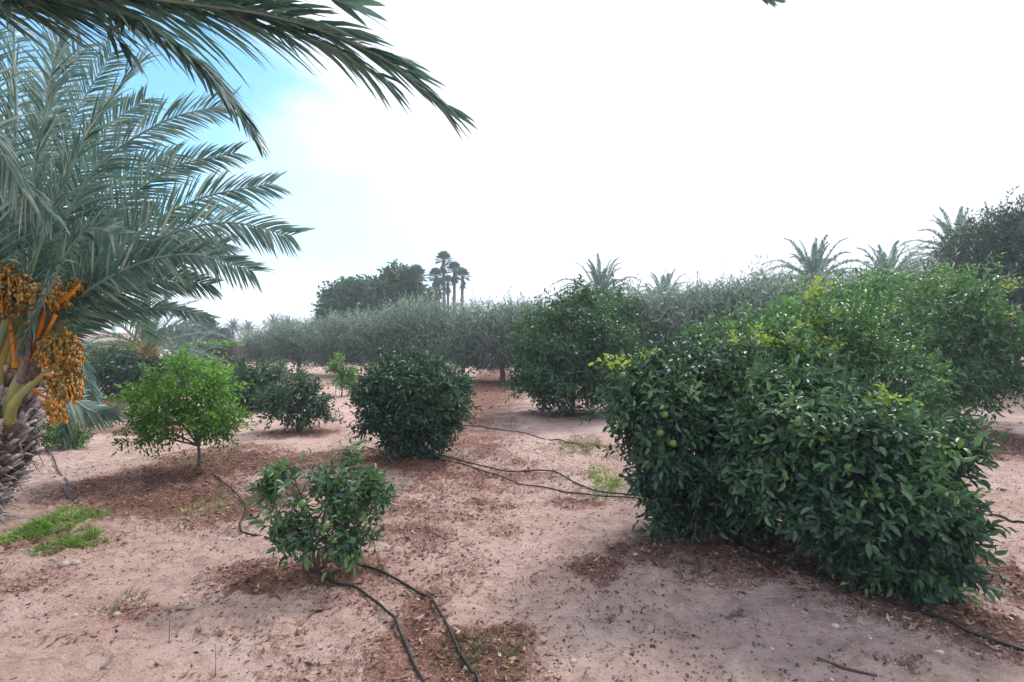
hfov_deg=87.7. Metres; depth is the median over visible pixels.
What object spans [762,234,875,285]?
date palm
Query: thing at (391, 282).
pine tree
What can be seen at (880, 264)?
olive tree
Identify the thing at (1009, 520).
irrigation hose
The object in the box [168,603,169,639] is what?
dry stalk
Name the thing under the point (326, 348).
olive tree
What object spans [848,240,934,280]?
date palm
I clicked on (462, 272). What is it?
fan palm
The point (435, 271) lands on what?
fan palm
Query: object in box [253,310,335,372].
olive tree
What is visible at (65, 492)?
irrigation hose
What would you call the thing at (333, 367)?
citrus sapling
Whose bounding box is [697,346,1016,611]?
citrus bush
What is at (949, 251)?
tall olive tree
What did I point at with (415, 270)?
fan palm
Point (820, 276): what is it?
olive tree
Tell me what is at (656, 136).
sky
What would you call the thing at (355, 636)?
soil crumbs
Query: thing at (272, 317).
date palm
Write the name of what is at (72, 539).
grass patch
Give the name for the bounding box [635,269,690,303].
date palm
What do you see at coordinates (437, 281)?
fan palm
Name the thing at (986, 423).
fallen leaves
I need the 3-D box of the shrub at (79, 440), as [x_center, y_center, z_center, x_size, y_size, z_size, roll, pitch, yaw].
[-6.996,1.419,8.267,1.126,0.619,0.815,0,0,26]
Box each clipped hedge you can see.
[83,341,158,373]
[185,340,245,375]
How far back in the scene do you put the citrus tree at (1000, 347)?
9.20 m
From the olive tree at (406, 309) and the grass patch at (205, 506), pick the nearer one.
the grass patch at (205, 506)
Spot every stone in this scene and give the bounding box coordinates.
[58,561,68,565]
[72,560,80,564]
[831,623,839,627]
[934,649,944,654]
[984,596,998,602]
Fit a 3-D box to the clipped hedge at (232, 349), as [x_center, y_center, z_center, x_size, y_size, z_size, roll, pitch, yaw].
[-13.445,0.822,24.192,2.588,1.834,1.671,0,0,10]
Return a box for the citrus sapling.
[325,351,359,396]
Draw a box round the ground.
[0,344,1023,681]
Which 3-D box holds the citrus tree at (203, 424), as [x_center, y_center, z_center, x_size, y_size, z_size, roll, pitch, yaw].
[-4.124,0.832,6.701,1.553,1.634,1.550,0,0,40]
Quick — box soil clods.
[4,438,1023,681]
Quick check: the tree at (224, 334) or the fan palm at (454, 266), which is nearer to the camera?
the fan palm at (454, 266)
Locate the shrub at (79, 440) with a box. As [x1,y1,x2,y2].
[34,417,95,450]
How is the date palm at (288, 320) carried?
on the ground
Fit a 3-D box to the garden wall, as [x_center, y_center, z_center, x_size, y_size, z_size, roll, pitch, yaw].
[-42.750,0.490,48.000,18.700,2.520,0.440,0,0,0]
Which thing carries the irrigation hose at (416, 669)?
on the ground
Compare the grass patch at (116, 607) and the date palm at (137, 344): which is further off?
the date palm at (137, 344)
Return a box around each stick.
[0,548,22,572]
[99,654,113,669]
[175,605,193,609]
[817,657,876,676]
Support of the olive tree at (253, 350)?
on the ground
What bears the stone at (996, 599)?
on the ground
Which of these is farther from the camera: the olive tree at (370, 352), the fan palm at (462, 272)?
the fan palm at (462, 272)
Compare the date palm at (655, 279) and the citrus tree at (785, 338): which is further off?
the date palm at (655, 279)
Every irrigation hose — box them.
[43,446,81,500]
[211,472,271,539]
[293,553,425,681]
[328,555,480,681]
[362,446,641,496]
[442,460,647,499]
[463,425,583,445]
[721,529,1023,650]
[990,514,1023,522]
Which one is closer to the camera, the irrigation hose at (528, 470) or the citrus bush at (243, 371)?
the irrigation hose at (528, 470)
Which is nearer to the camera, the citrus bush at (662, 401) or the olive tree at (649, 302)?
the citrus bush at (662, 401)
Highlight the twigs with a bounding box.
[0,449,1023,681]
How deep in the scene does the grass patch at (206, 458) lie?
7.37 m
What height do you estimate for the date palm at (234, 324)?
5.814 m
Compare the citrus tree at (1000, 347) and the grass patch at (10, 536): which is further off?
the citrus tree at (1000, 347)
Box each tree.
[103,342,256,465]
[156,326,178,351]
[172,319,203,345]
[194,319,221,342]
[218,326,235,345]
[230,323,289,365]
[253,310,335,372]
[283,298,377,373]
[310,274,377,336]
[330,299,424,369]
[358,258,446,325]
[366,284,469,364]
[400,293,508,378]
[445,283,549,382]
[482,285,570,364]
[498,274,649,419]
[569,273,660,361]
[605,270,735,354]
[640,250,786,355]
[667,253,846,360]
[671,275,979,427]
[708,254,892,321]
[803,246,1023,428]
[807,240,966,354]
[832,240,1023,361]
[900,185,1023,392]
[950,194,1023,357]
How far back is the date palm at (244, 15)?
2.46 m
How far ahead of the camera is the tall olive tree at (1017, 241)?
15.83 m
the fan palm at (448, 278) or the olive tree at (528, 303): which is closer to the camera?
the olive tree at (528, 303)
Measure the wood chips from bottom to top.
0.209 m
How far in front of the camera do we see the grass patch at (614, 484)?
6.17 m
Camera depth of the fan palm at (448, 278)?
65.83 m
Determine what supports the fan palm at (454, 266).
on the ground
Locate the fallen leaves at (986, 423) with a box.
[45,374,1021,438]
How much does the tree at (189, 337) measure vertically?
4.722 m
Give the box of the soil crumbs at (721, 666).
[520,449,1023,681]
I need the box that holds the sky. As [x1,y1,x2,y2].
[0,0,1023,340]
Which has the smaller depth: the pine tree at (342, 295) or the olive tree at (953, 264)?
the olive tree at (953, 264)
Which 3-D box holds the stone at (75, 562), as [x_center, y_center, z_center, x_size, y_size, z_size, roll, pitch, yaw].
[-3.256,1.653,3.983,0.056,0.036,0.043,0,0,0]
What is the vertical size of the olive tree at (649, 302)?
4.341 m
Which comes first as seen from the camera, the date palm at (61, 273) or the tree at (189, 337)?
the date palm at (61, 273)
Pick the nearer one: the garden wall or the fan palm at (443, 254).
the garden wall
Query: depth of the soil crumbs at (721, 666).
3.20 m
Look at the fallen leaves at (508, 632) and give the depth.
3.92 m
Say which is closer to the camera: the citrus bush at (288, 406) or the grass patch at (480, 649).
the grass patch at (480, 649)
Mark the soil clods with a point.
(306, 587)
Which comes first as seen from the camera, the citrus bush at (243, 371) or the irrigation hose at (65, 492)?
the irrigation hose at (65, 492)
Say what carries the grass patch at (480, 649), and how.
on the ground
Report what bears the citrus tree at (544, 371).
on the ground
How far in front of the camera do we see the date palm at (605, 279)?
32.53 m
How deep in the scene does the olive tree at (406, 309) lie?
21.96 m
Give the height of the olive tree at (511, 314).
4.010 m
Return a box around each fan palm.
[402,263,428,294]
[426,267,444,295]
[431,277,447,304]
[434,250,452,351]
[441,275,451,306]
[446,261,460,309]
[455,267,471,305]
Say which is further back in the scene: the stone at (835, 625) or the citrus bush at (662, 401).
the citrus bush at (662, 401)
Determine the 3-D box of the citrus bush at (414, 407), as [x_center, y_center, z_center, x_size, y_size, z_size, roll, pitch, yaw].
[-1.375,0.825,7.440,1.930,1.768,1.637,0,0,0]
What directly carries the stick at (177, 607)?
on the ground
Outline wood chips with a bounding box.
[383,436,1023,681]
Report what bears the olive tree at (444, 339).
on the ground
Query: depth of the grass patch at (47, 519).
4.76 m
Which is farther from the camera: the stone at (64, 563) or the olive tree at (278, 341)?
the olive tree at (278, 341)
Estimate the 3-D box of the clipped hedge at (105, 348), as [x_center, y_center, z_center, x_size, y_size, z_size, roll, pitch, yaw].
[-19.568,0.878,26.222,4.206,1.835,1.984,0,0,7]
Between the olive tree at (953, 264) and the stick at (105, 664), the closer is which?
the stick at (105, 664)
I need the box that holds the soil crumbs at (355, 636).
[0,448,1023,681]
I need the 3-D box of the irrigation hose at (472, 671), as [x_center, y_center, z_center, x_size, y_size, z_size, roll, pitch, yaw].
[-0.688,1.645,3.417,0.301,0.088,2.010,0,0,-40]
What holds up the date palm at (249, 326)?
on the ground
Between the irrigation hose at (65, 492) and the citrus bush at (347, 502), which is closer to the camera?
the citrus bush at (347, 502)
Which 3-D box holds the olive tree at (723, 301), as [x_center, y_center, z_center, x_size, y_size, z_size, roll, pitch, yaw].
[8.350,-0.656,18.358,6.063,4.798,5.826,0,0,-6]
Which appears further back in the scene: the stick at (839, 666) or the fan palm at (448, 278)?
the fan palm at (448, 278)
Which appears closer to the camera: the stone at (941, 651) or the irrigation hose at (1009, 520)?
the stone at (941, 651)
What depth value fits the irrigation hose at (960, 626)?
3.21 m
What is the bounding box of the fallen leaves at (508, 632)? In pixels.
[0,436,1023,681]
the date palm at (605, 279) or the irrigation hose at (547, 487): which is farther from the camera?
the date palm at (605, 279)
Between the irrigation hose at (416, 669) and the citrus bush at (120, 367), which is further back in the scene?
the citrus bush at (120, 367)
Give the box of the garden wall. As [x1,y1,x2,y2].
[77,332,140,346]
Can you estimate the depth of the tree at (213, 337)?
71.43 m
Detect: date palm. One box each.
[0,0,315,523]
[0,0,785,166]
[83,292,240,373]
[132,320,229,369]
[218,318,245,340]
[235,319,262,351]
[258,313,284,331]
[280,315,297,325]
[553,253,644,303]
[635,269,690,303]
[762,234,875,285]
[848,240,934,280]
[896,205,999,356]
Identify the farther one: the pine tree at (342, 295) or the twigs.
the pine tree at (342, 295)
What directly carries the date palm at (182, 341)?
on the ground
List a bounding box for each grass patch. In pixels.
[0,502,119,545]
[0,522,53,544]
[21,525,111,555]
[86,581,156,614]
[144,489,255,529]
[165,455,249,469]
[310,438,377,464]
[408,620,535,681]
[540,433,626,459]
[579,462,633,499]
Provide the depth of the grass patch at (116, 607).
3.43 m
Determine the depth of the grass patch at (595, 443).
8.13 m
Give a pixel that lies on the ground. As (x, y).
(30, 656)
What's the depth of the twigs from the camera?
3.96 m
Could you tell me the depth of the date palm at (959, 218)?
30.95 m
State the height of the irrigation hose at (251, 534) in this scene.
0.083 m
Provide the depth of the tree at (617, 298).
17.48 m
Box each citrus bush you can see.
[87,344,203,398]
[199,353,298,412]
[244,437,403,581]
[247,364,346,433]
[341,339,481,464]
[580,325,823,545]
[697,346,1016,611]
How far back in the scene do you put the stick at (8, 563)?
3.92 m
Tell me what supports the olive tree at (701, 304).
on the ground

